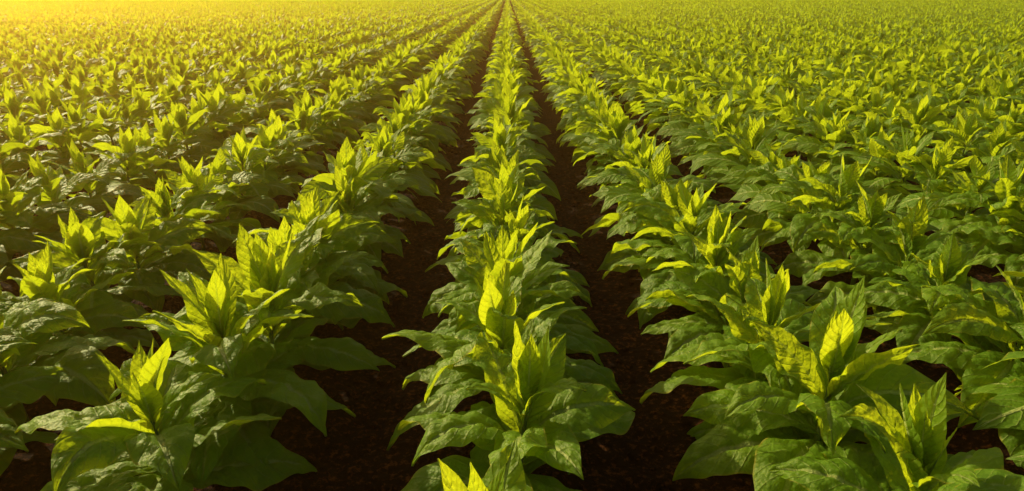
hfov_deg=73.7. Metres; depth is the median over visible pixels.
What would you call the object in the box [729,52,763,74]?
tobacco plant
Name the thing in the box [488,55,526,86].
tobacco plant
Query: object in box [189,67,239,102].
tobacco plant
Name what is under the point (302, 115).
tobacco plant
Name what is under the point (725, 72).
tobacco plant
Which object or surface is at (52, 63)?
tobacco plant
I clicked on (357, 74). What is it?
tobacco plant
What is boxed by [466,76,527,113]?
tobacco plant
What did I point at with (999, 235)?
tobacco plant
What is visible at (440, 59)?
tobacco plant
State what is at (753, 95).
tobacco plant
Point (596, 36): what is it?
tobacco field
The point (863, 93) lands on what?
tobacco plant
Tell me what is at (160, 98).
tobacco plant
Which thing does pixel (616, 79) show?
tobacco plant
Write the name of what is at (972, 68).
tobacco plant
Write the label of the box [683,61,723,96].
tobacco plant
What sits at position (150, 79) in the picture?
tobacco plant
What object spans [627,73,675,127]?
tobacco plant
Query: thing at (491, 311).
tobacco plant
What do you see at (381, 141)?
tobacco plant
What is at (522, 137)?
tobacco plant
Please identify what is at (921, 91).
tobacco plant
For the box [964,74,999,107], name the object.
tobacco plant
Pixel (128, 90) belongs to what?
tobacco plant
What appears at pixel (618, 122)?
tobacco plant
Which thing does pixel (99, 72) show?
tobacco plant
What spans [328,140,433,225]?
tobacco plant
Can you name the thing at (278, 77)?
tobacco plant
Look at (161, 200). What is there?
tobacco plant
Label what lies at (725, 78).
tobacco plant
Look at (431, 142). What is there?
tobacco plant
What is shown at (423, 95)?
tobacco plant
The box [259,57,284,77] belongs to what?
tobacco plant
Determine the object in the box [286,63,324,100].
tobacco plant
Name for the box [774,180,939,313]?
tobacco plant
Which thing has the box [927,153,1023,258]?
tobacco plant
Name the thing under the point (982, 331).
tobacco plant
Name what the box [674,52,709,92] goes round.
tobacco plant
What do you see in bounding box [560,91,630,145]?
tobacco plant
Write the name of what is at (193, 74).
tobacco plant
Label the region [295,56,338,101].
tobacco plant
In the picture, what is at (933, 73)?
tobacco plant
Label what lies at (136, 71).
tobacco plant
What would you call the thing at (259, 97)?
tobacco plant
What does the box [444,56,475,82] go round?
tobacco plant
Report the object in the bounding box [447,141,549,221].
tobacco plant
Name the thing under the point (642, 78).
tobacco plant
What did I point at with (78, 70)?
tobacco plant
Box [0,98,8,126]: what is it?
tobacco plant
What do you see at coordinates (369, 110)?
tobacco plant
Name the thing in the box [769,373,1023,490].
tobacco plant
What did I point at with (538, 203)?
tobacco plant
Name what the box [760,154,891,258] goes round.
tobacco plant
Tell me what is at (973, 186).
tobacco plant
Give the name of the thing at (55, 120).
tobacco plant
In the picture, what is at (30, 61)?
tobacco plant
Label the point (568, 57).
tobacco plant
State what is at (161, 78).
tobacco plant
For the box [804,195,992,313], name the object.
tobacco plant
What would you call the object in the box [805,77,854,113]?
tobacco plant
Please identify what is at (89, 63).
tobacco plant
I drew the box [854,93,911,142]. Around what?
tobacco plant
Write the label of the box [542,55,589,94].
tobacco plant
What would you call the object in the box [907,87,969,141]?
tobacco plant
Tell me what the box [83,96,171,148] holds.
tobacco plant
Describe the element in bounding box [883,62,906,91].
tobacco plant
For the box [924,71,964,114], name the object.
tobacco plant
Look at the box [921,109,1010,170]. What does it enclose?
tobacco plant
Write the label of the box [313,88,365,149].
tobacco plant
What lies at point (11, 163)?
tobacco plant
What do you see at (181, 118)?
tobacco plant
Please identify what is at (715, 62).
tobacco plant
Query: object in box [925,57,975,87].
tobacco plant
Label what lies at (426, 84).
tobacco plant
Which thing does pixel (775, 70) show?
tobacco plant
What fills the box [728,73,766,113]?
tobacco plant
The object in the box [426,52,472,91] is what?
tobacco plant
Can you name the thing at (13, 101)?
tobacco plant
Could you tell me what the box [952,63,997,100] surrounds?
tobacco plant
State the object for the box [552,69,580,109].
tobacco plant
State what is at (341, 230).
tobacco plant
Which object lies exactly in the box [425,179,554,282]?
tobacco plant
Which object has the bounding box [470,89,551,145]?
tobacco plant
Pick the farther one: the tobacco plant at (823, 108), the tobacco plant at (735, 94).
the tobacco plant at (735, 94)
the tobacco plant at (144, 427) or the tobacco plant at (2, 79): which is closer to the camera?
the tobacco plant at (144, 427)
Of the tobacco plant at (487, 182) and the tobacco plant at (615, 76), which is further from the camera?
the tobacco plant at (615, 76)
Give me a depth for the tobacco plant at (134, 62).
13.40 m
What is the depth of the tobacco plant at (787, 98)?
8.89 m
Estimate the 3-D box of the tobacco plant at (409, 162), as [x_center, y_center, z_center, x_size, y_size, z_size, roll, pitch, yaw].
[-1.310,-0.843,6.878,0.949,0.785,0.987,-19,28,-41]
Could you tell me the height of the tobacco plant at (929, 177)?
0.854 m
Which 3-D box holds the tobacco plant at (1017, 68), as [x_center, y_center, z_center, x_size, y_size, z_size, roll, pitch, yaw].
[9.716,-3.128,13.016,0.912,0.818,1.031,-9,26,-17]
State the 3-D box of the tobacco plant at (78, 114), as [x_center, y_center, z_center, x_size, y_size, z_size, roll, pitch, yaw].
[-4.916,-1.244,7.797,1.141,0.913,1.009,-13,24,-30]
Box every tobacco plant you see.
[0,67,27,90]
[0,71,28,102]
[0,77,48,124]
[0,77,66,116]
[0,87,76,141]
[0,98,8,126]
[0,110,45,145]
[0,112,71,177]
[0,139,70,193]
[0,162,91,260]
[0,201,51,280]
[0,240,159,405]
[0,266,135,474]
[0,335,68,454]
[1,53,38,81]
[2,65,43,90]
[4,86,77,149]
[5,151,116,231]
[9,207,181,336]
[14,62,56,91]
[15,338,316,490]
[22,81,99,149]
[23,55,52,78]
[26,73,71,114]
[29,98,126,174]
[29,108,108,175]
[30,139,142,216]
[32,54,87,85]
[48,56,90,84]
[51,75,116,131]
[52,67,95,105]
[63,62,106,98]
[67,54,100,81]
[76,100,139,148]
[81,77,128,107]
[83,52,122,81]
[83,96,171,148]
[85,66,127,99]
[86,126,177,208]
[86,195,212,311]
[93,58,136,90]
[93,75,150,106]
[95,121,189,197]
[108,174,236,272]
[109,253,355,488]
[114,71,167,104]
[118,86,170,131]
[118,113,212,178]
[120,52,164,83]
[121,62,144,84]
[124,66,167,113]
[129,156,261,250]
[136,52,170,83]
[138,65,174,97]
[138,85,186,130]
[143,75,196,120]
[152,102,230,171]
[163,65,195,85]
[164,56,210,87]
[165,73,206,113]
[168,223,395,435]
[171,87,256,158]
[172,147,279,251]
[173,96,229,160]
[184,60,211,86]
[187,73,214,108]
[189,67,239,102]
[195,56,222,83]
[196,82,259,137]
[201,57,228,72]
[201,126,302,219]
[208,68,247,99]
[212,65,248,95]
[215,87,268,128]
[219,117,310,196]
[226,60,259,104]
[232,186,407,297]
[233,70,293,120]
[240,109,326,175]
[241,115,328,193]
[245,60,270,81]
[245,80,292,123]
[248,72,301,120]
[249,215,394,366]
[252,61,277,76]
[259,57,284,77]
[269,63,319,106]
[270,185,396,304]
[274,70,300,109]
[275,88,352,154]
[282,101,339,163]
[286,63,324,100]
[291,93,362,146]
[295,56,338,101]
[296,137,420,232]
[300,63,329,101]
[309,76,370,134]
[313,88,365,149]
[313,165,410,259]
[316,58,340,88]
[322,55,349,85]
[327,54,350,77]
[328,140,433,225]
[329,64,393,107]
[332,73,379,123]
[347,65,397,101]
[347,78,386,123]
[348,67,397,107]
[354,97,451,170]
[355,126,439,193]
[361,112,445,178]
[363,93,450,153]
[365,125,439,220]
[370,59,407,99]
[370,59,409,84]
[370,60,400,91]
[370,66,396,99]
[374,54,412,82]
[378,93,454,147]
[382,261,621,474]
[394,85,459,146]
[398,320,634,490]
[399,69,463,121]
[402,222,617,396]
[404,74,461,131]
[407,84,458,123]
[413,62,473,104]
[414,63,460,106]
[417,83,462,113]
[417,230,598,344]
[420,73,469,100]
[422,54,468,98]
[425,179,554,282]
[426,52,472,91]
[437,438,525,490]
[438,75,464,112]
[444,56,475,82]
[444,150,557,233]
[445,116,560,200]
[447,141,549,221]
[447,161,582,256]
[450,195,591,306]
[463,113,553,184]
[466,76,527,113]
[467,85,550,146]
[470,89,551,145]
[471,110,545,159]
[474,86,555,162]
[474,123,547,194]
[475,66,542,115]
[475,68,533,96]
[476,70,542,115]
[476,73,541,120]
[479,82,536,131]
[482,53,519,83]
[483,60,535,101]
[485,55,538,91]
[485,67,528,96]
[487,63,525,82]
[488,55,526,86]
[540,56,593,92]
[541,51,591,84]
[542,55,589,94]
[545,60,593,101]
[546,57,583,91]
[549,71,598,105]
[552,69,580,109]
[553,66,606,117]
[556,82,615,131]
[556,85,620,142]
[556,85,621,131]
[558,76,611,108]
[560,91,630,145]
[560,98,633,161]
[567,99,632,172]
[571,102,637,179]
[577,125,657,187]
[577,125,671,203]
[581,143,715,271]
[589,133,676,236]
[592,132,695,205]
[597,175,742,279]
[598,51,637,87]
[602,178,776,328]
[604,56,631,89]
[604,56,648,99]
[611,58,644,94]
[613,59,653,98]
[619,66,650,111]
[619,69,645,112]
[621,64,666,113]
[625,205,810,367]
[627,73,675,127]
[629,71,676,123]
[640,258,891,438]
[641,235,823,380]
[644,77,706,137]
[645,80,702,136]
[656,96,713,155]
[659,88,714,141]
[663,57,684,75]
[669,86,746,157]
[671,54,695,86]
[671,106,745,174]
[672,275,979,490]
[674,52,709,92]
[676,56,720,84]
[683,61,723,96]
[689,65,722,97]
[689,110,796,185]
[693,65,744,99]
[696,118,779,190]
[700,65,742,106]
[714,71,757,113]
[715,138,818,219]
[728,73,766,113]
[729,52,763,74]
[729,56,747,75]
[730,151,802,227]
[734,74,779,117]
[741,83,813,142]
[742,59,761,77]
[744,158,839,251]
[746,58,790,93]
[752,85,814,156]
[756,65,792,90]
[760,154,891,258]
[764,93,827,155]
[765,59,811,95]
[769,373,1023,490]
[773,73,819,98]
[774,93,853,156]
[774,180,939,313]
[780,57,815,81]
[783,111,864,169]
[787,69,830,103]
[793,54,821,81]
[795,75,841,116]
[803,58,831,83]
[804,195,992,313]
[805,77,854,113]
[808,56,838,94]
[812,81,867,119]
[813,58,862,89]
[813,111,897,175]
[823,65,858,88]
[829,126,920,192]
[830,85,909,147]
[832,81,891,131]
[845,70,888,92]
[846,63,899,96]
[850,56,868,73]
[851,124,968,217]
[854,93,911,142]
[855,55,901,91]
[858,56,883,72]
[864,231,1023,381]
[868,72,908,107]
[871,136,972,217]
[882,79,926,109]
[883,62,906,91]
[884,87,951,152]
[893,62,936,87]
[893,154,1015,252]
[902,54,945,80]
[903,81,955,118]
[904,52,942,72]
[904,265,1023,467]
[906,68,952,88]
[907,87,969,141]
[919,107,985,172]
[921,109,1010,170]
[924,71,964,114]
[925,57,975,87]
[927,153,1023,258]
[937,76,975,117]
[938,94,987,137]
[946,63,977,91]
[948,119,1023,181]
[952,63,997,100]
[954,45,988,84]
[959,196,1023,286]
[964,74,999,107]
[964,74,1020,110]
[965,100,1023,154]
[967,96,1023,149]
[968,54,1004,76]
[971,54,1023,86]
[988,66,1023,94]
[994,87,1023,122]
[994,139,1023,186]
[1005,67,1023,103]
[1011,61,1023,77]
[1017,114,1023,139]
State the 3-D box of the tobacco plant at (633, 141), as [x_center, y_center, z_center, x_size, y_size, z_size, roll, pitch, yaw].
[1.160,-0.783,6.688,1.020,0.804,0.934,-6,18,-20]
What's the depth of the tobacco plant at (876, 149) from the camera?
6.63 m
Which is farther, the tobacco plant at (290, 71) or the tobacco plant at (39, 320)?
the tobacco plant at (290, 71)
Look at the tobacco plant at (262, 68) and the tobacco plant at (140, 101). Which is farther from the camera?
the tobacco plant at (262, 68)
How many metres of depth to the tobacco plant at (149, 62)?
13.95 m
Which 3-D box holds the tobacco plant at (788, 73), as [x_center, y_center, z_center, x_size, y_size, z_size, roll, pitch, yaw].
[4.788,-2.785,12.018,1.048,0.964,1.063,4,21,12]
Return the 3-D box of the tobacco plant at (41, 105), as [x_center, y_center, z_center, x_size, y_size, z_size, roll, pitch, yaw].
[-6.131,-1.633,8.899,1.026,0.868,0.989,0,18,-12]
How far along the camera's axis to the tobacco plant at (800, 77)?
11.53 m
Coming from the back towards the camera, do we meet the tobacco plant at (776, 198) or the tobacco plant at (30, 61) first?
the tobacco plant at (30, 61)
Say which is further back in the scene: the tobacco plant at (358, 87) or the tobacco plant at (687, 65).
the tobacco plant at (687, 65)
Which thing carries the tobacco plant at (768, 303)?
on the ground
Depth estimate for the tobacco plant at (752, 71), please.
13.29 m
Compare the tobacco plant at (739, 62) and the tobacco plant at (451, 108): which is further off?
the tobacco plant at (739, 62)
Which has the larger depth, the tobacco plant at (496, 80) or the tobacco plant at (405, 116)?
the tobacco plant at (496, 80)
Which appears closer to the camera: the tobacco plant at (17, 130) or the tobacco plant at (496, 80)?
the tobacco plant at (17, 130)
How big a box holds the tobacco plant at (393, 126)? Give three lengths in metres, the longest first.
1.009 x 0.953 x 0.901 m
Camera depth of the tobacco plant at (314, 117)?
8.30 m
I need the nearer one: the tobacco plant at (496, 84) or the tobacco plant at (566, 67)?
the tobacco plant at (496, 84)
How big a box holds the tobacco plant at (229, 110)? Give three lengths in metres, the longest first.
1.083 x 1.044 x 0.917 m
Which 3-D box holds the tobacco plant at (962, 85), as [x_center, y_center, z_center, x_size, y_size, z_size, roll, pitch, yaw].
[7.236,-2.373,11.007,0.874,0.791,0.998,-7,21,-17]
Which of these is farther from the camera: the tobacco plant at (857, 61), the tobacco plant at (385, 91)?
the tobacco plant at (857, 61)
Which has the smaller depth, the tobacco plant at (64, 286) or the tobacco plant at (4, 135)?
the tobacco plant at (64, 286)
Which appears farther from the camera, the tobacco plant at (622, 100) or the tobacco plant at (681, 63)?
the tobacco plant at (681, 63)
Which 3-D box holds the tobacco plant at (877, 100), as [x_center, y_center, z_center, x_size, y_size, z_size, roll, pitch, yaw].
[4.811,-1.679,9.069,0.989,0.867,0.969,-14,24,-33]
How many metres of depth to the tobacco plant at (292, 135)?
7.49 m
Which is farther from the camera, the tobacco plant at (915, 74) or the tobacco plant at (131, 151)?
the tobacco plant at (915, 74)
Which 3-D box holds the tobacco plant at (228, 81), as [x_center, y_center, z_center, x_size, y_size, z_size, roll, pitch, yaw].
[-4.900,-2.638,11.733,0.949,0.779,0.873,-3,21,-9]
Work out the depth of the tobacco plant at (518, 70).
12.85 m
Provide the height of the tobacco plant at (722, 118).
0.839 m
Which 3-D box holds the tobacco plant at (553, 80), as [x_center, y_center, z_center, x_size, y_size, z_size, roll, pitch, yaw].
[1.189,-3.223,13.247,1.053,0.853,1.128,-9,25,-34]
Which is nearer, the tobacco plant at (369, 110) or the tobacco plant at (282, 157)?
the tobacco plant at (282, 157)
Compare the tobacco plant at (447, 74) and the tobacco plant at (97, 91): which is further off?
the tobacco plant at (447, 74)
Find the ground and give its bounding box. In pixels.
[0,0,1023,490]
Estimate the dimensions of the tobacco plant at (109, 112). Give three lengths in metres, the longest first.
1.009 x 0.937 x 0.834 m
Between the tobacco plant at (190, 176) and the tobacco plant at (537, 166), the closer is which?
the tobacco plant at (190, 176)
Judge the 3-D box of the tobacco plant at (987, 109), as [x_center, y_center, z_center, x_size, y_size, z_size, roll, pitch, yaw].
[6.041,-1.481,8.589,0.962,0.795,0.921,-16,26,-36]
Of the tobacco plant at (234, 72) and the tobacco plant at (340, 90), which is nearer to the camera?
the tobacco plant at (340, 90)
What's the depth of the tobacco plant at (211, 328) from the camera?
2.87 m
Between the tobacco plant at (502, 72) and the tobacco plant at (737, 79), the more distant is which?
the tobacco plant at (502, 72)
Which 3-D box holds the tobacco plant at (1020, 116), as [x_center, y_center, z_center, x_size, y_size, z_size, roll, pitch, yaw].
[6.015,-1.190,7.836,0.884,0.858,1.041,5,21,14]
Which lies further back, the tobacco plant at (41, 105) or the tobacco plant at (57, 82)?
the tobacco plant at (57, 82)
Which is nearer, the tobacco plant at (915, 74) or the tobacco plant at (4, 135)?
the tobacco plant at (4, 135)
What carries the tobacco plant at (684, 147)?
on the ground
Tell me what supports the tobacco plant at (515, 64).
on the ground
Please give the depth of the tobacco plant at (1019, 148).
6.43 m
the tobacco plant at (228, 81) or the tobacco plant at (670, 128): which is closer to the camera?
the tobacco plant at (670, 128)
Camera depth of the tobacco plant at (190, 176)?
5.28 m
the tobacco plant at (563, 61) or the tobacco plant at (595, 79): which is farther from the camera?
the tobacco plant at (563, 61)
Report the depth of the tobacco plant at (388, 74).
12.91 m
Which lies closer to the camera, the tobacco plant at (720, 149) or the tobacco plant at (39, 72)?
the tobacco plant at (720, 149)
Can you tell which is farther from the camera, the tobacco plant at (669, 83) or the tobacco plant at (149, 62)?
the tobacco plant at (149, 62)
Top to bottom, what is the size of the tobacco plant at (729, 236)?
0.957 m
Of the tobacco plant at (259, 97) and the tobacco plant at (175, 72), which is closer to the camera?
the tobacco plant at (259, 97)
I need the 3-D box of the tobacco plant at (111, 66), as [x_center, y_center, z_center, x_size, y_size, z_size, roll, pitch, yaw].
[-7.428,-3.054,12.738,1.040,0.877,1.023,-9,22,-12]
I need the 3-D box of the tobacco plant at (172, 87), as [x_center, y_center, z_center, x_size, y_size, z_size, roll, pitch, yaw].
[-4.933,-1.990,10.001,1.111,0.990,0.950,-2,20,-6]
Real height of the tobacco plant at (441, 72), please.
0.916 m
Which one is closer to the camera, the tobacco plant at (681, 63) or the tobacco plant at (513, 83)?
the tobacco plant at (513, 83)
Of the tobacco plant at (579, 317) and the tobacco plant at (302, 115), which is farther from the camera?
the tobacco plant at (302, 115)
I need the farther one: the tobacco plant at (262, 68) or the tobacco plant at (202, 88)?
the tobacco plant at (262, 68)
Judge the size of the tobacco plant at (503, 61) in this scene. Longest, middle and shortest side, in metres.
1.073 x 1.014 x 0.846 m
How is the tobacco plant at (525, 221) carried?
on the ground
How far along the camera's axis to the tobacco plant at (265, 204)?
5.79 m
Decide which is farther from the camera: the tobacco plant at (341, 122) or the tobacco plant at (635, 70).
the tobacco plant at (635, 70)
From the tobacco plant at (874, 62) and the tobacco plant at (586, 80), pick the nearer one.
the tobacco plant at (586, 80)
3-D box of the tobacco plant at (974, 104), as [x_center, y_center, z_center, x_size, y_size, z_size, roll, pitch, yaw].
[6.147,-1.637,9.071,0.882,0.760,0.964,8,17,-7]
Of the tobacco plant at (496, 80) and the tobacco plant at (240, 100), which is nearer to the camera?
the tobacco plant at (240, 100)
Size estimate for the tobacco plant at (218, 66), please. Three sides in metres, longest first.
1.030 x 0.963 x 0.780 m
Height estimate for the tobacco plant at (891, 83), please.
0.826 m
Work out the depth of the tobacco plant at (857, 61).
14.19 m
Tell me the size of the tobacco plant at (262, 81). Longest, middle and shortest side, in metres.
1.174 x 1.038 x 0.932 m
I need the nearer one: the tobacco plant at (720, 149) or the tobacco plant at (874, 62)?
the tobacco plant at (720, 149)
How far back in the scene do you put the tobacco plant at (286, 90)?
10.63 m
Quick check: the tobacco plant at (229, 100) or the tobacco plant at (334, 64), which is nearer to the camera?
the tobacco plant at (229, 100)
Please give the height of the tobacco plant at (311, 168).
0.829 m
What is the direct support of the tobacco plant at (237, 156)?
on the ground
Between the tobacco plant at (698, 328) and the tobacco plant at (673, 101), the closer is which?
the tobacco plant at (698, 328)
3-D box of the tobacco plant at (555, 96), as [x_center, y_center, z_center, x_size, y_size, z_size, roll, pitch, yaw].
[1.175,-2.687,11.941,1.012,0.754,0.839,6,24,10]
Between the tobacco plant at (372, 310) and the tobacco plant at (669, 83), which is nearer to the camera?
the tobacco plant at (372, 310)
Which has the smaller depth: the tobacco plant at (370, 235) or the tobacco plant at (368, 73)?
the tobacco plant at (370, 235)
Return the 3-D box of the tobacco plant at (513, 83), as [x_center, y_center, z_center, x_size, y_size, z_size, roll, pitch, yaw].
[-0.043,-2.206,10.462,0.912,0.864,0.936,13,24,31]
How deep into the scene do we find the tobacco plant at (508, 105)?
8.19 m
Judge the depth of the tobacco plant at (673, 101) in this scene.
9.38 m
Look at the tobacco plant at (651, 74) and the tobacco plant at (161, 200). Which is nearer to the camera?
the tobacco plant at (161, 200)
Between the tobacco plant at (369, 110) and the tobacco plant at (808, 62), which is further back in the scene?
the tobacco plant at (808, 62)
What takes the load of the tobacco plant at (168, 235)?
on the ground
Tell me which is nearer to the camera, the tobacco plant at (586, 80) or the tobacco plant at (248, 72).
the tobacco plant at (586, 80)
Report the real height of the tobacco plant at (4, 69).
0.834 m
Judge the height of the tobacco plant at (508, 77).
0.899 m
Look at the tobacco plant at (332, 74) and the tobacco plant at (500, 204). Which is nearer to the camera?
the tobacco plant at (500, 204)
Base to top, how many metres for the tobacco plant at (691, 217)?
0.892 m
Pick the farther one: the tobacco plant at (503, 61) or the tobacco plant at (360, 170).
the tobacco plant at (503, 61)
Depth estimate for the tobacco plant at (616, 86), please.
13.07 m
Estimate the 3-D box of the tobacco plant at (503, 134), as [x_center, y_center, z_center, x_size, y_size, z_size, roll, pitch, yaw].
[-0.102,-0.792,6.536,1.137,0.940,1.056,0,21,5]
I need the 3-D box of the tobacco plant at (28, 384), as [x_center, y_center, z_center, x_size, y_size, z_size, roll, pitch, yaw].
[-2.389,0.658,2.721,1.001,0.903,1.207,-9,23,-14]
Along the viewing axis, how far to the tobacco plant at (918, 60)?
14.14 m
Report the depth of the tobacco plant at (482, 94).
11.68 m
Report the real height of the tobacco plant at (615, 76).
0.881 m
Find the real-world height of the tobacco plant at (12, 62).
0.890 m
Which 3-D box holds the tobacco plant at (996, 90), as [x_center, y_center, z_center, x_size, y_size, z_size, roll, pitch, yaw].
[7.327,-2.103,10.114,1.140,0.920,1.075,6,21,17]
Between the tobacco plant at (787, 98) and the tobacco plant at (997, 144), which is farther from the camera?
the tobacco plant at (787, 98)
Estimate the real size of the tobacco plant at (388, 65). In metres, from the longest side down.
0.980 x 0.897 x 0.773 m
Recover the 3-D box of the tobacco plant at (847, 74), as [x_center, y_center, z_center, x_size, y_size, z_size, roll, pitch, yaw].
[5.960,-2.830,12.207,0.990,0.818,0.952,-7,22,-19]
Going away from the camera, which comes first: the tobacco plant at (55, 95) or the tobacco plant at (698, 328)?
the tobacco plant at (698, 328)
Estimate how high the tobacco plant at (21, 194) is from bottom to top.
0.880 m
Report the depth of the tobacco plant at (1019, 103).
9.73 m
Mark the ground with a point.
(296, 430)
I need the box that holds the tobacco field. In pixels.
[0,0,1023,462]
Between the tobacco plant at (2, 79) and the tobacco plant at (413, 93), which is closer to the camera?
the tobacco plant at (413, 93)
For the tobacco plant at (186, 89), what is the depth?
10.38 m
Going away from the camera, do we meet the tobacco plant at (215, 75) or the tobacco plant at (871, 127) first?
the tobacco plant at (871, 127)
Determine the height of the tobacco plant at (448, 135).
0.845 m
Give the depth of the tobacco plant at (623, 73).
13.39 m
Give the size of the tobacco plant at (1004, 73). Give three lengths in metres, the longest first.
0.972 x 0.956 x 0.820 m
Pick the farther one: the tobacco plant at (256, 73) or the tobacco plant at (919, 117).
the tobacco plant at (256, 73)
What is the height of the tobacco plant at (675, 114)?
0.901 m
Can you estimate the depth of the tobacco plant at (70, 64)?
13.27 m
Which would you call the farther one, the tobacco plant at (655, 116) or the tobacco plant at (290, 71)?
the tobacco plant at (290, 71)
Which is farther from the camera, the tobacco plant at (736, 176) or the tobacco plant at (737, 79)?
the tobacco plant at (737, 79)
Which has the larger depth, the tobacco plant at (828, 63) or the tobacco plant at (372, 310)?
the tobacco plant at (828, 63)
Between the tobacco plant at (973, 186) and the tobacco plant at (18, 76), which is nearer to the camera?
the tobacco plant at (973, 186)
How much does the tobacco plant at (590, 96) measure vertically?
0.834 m
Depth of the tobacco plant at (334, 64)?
13.77 m
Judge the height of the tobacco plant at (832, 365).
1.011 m
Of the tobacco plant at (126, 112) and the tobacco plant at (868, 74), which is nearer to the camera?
the tobacco plant at (126, 112)
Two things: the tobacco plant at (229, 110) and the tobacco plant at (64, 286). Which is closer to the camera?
the tobacco plant at (64, 286)
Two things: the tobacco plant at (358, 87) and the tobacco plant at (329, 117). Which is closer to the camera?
the tobacco plant at (329, 117)
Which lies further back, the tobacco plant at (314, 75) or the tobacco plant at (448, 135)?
the tobacco plant at (314, 75)
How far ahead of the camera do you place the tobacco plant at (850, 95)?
9.79 m
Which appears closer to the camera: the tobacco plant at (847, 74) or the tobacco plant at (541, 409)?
the tobacco plant at (541, 409)
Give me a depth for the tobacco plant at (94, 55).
14.21 m
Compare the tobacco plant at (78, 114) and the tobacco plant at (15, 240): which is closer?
the tobacco plant at (15, 240)
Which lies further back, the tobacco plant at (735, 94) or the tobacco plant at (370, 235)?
the tobacco plant at (735, 94)
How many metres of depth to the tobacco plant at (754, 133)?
6.77 m
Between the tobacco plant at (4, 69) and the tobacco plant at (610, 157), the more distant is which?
the tobacco plant at (4, 69)
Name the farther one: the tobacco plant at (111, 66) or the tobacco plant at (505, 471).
the tobacco plant at (111, 66)
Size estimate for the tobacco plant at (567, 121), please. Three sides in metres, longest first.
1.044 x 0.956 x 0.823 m
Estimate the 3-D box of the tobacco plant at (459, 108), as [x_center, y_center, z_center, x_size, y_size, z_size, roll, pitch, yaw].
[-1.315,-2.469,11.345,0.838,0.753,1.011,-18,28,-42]
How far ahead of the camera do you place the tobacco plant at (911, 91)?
10.29 m
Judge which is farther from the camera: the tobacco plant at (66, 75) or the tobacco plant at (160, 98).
the tobacco plant at (66, 75)
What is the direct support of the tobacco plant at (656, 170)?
on the ground
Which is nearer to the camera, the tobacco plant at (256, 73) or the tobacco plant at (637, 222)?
the tobacco plant at (637, 222)
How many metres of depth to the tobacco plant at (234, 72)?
12.12 m
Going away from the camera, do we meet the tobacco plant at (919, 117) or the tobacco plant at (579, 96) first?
the tobacco plant at (919, 117)
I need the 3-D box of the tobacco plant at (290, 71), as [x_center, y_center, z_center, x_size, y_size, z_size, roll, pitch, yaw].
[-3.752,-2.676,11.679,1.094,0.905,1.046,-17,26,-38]
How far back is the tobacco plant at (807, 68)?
13.43 m
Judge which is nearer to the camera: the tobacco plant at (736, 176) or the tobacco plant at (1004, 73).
the tobacco plant at (736, 176)
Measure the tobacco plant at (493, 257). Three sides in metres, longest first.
1.083 x 1.066 x 0.914 m
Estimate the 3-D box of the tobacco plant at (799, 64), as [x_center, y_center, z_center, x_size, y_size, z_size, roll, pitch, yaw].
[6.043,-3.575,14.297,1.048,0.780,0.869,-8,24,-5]
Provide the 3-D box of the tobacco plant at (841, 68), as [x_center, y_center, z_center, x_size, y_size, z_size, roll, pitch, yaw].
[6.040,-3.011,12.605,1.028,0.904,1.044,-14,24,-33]
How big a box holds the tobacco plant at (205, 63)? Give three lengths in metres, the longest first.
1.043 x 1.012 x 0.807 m
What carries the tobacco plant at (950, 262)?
on the ground
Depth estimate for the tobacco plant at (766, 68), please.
12.78 m
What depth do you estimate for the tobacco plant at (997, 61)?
13.46 m
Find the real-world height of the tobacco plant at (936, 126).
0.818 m
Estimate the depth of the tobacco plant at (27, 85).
10.38 m
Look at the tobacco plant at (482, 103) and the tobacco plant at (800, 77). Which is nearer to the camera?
the tobacco plant at (482, 103)
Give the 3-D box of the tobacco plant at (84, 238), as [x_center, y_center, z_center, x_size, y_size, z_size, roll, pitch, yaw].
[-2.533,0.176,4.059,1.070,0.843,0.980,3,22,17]
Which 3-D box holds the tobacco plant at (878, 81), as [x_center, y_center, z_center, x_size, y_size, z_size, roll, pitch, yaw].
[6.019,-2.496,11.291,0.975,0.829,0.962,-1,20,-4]
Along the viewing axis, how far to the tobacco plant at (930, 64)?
13.66 m
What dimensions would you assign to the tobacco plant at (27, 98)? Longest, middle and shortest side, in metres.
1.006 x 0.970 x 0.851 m
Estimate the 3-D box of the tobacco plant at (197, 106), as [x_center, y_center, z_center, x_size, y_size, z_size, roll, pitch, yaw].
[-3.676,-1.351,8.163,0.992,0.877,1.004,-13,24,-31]
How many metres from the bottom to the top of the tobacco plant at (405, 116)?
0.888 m
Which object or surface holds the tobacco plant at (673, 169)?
on the ground
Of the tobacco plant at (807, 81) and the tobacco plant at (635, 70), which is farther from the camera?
the tobacco plant at (635, 70)
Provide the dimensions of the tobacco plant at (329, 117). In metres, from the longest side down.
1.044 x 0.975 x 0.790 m
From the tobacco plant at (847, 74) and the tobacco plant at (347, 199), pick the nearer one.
the tobacco plant at (347, 199)
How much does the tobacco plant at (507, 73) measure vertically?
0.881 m
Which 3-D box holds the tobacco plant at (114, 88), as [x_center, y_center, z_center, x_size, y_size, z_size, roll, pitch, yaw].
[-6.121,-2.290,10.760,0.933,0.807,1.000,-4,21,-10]
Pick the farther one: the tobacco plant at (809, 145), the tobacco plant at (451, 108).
the tobacco plant at (451, 108)
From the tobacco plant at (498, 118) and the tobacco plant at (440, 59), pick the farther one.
the tobacco plant at (440, 59)
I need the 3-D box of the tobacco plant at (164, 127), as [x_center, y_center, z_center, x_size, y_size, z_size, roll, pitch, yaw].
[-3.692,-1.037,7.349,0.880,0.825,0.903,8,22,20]
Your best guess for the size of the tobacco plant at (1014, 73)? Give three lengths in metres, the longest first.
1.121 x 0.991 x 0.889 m
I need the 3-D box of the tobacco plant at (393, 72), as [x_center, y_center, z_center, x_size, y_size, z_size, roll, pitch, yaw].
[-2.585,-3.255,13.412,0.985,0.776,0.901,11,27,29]
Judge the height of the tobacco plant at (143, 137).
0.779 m
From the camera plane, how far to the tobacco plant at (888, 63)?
13.24 m

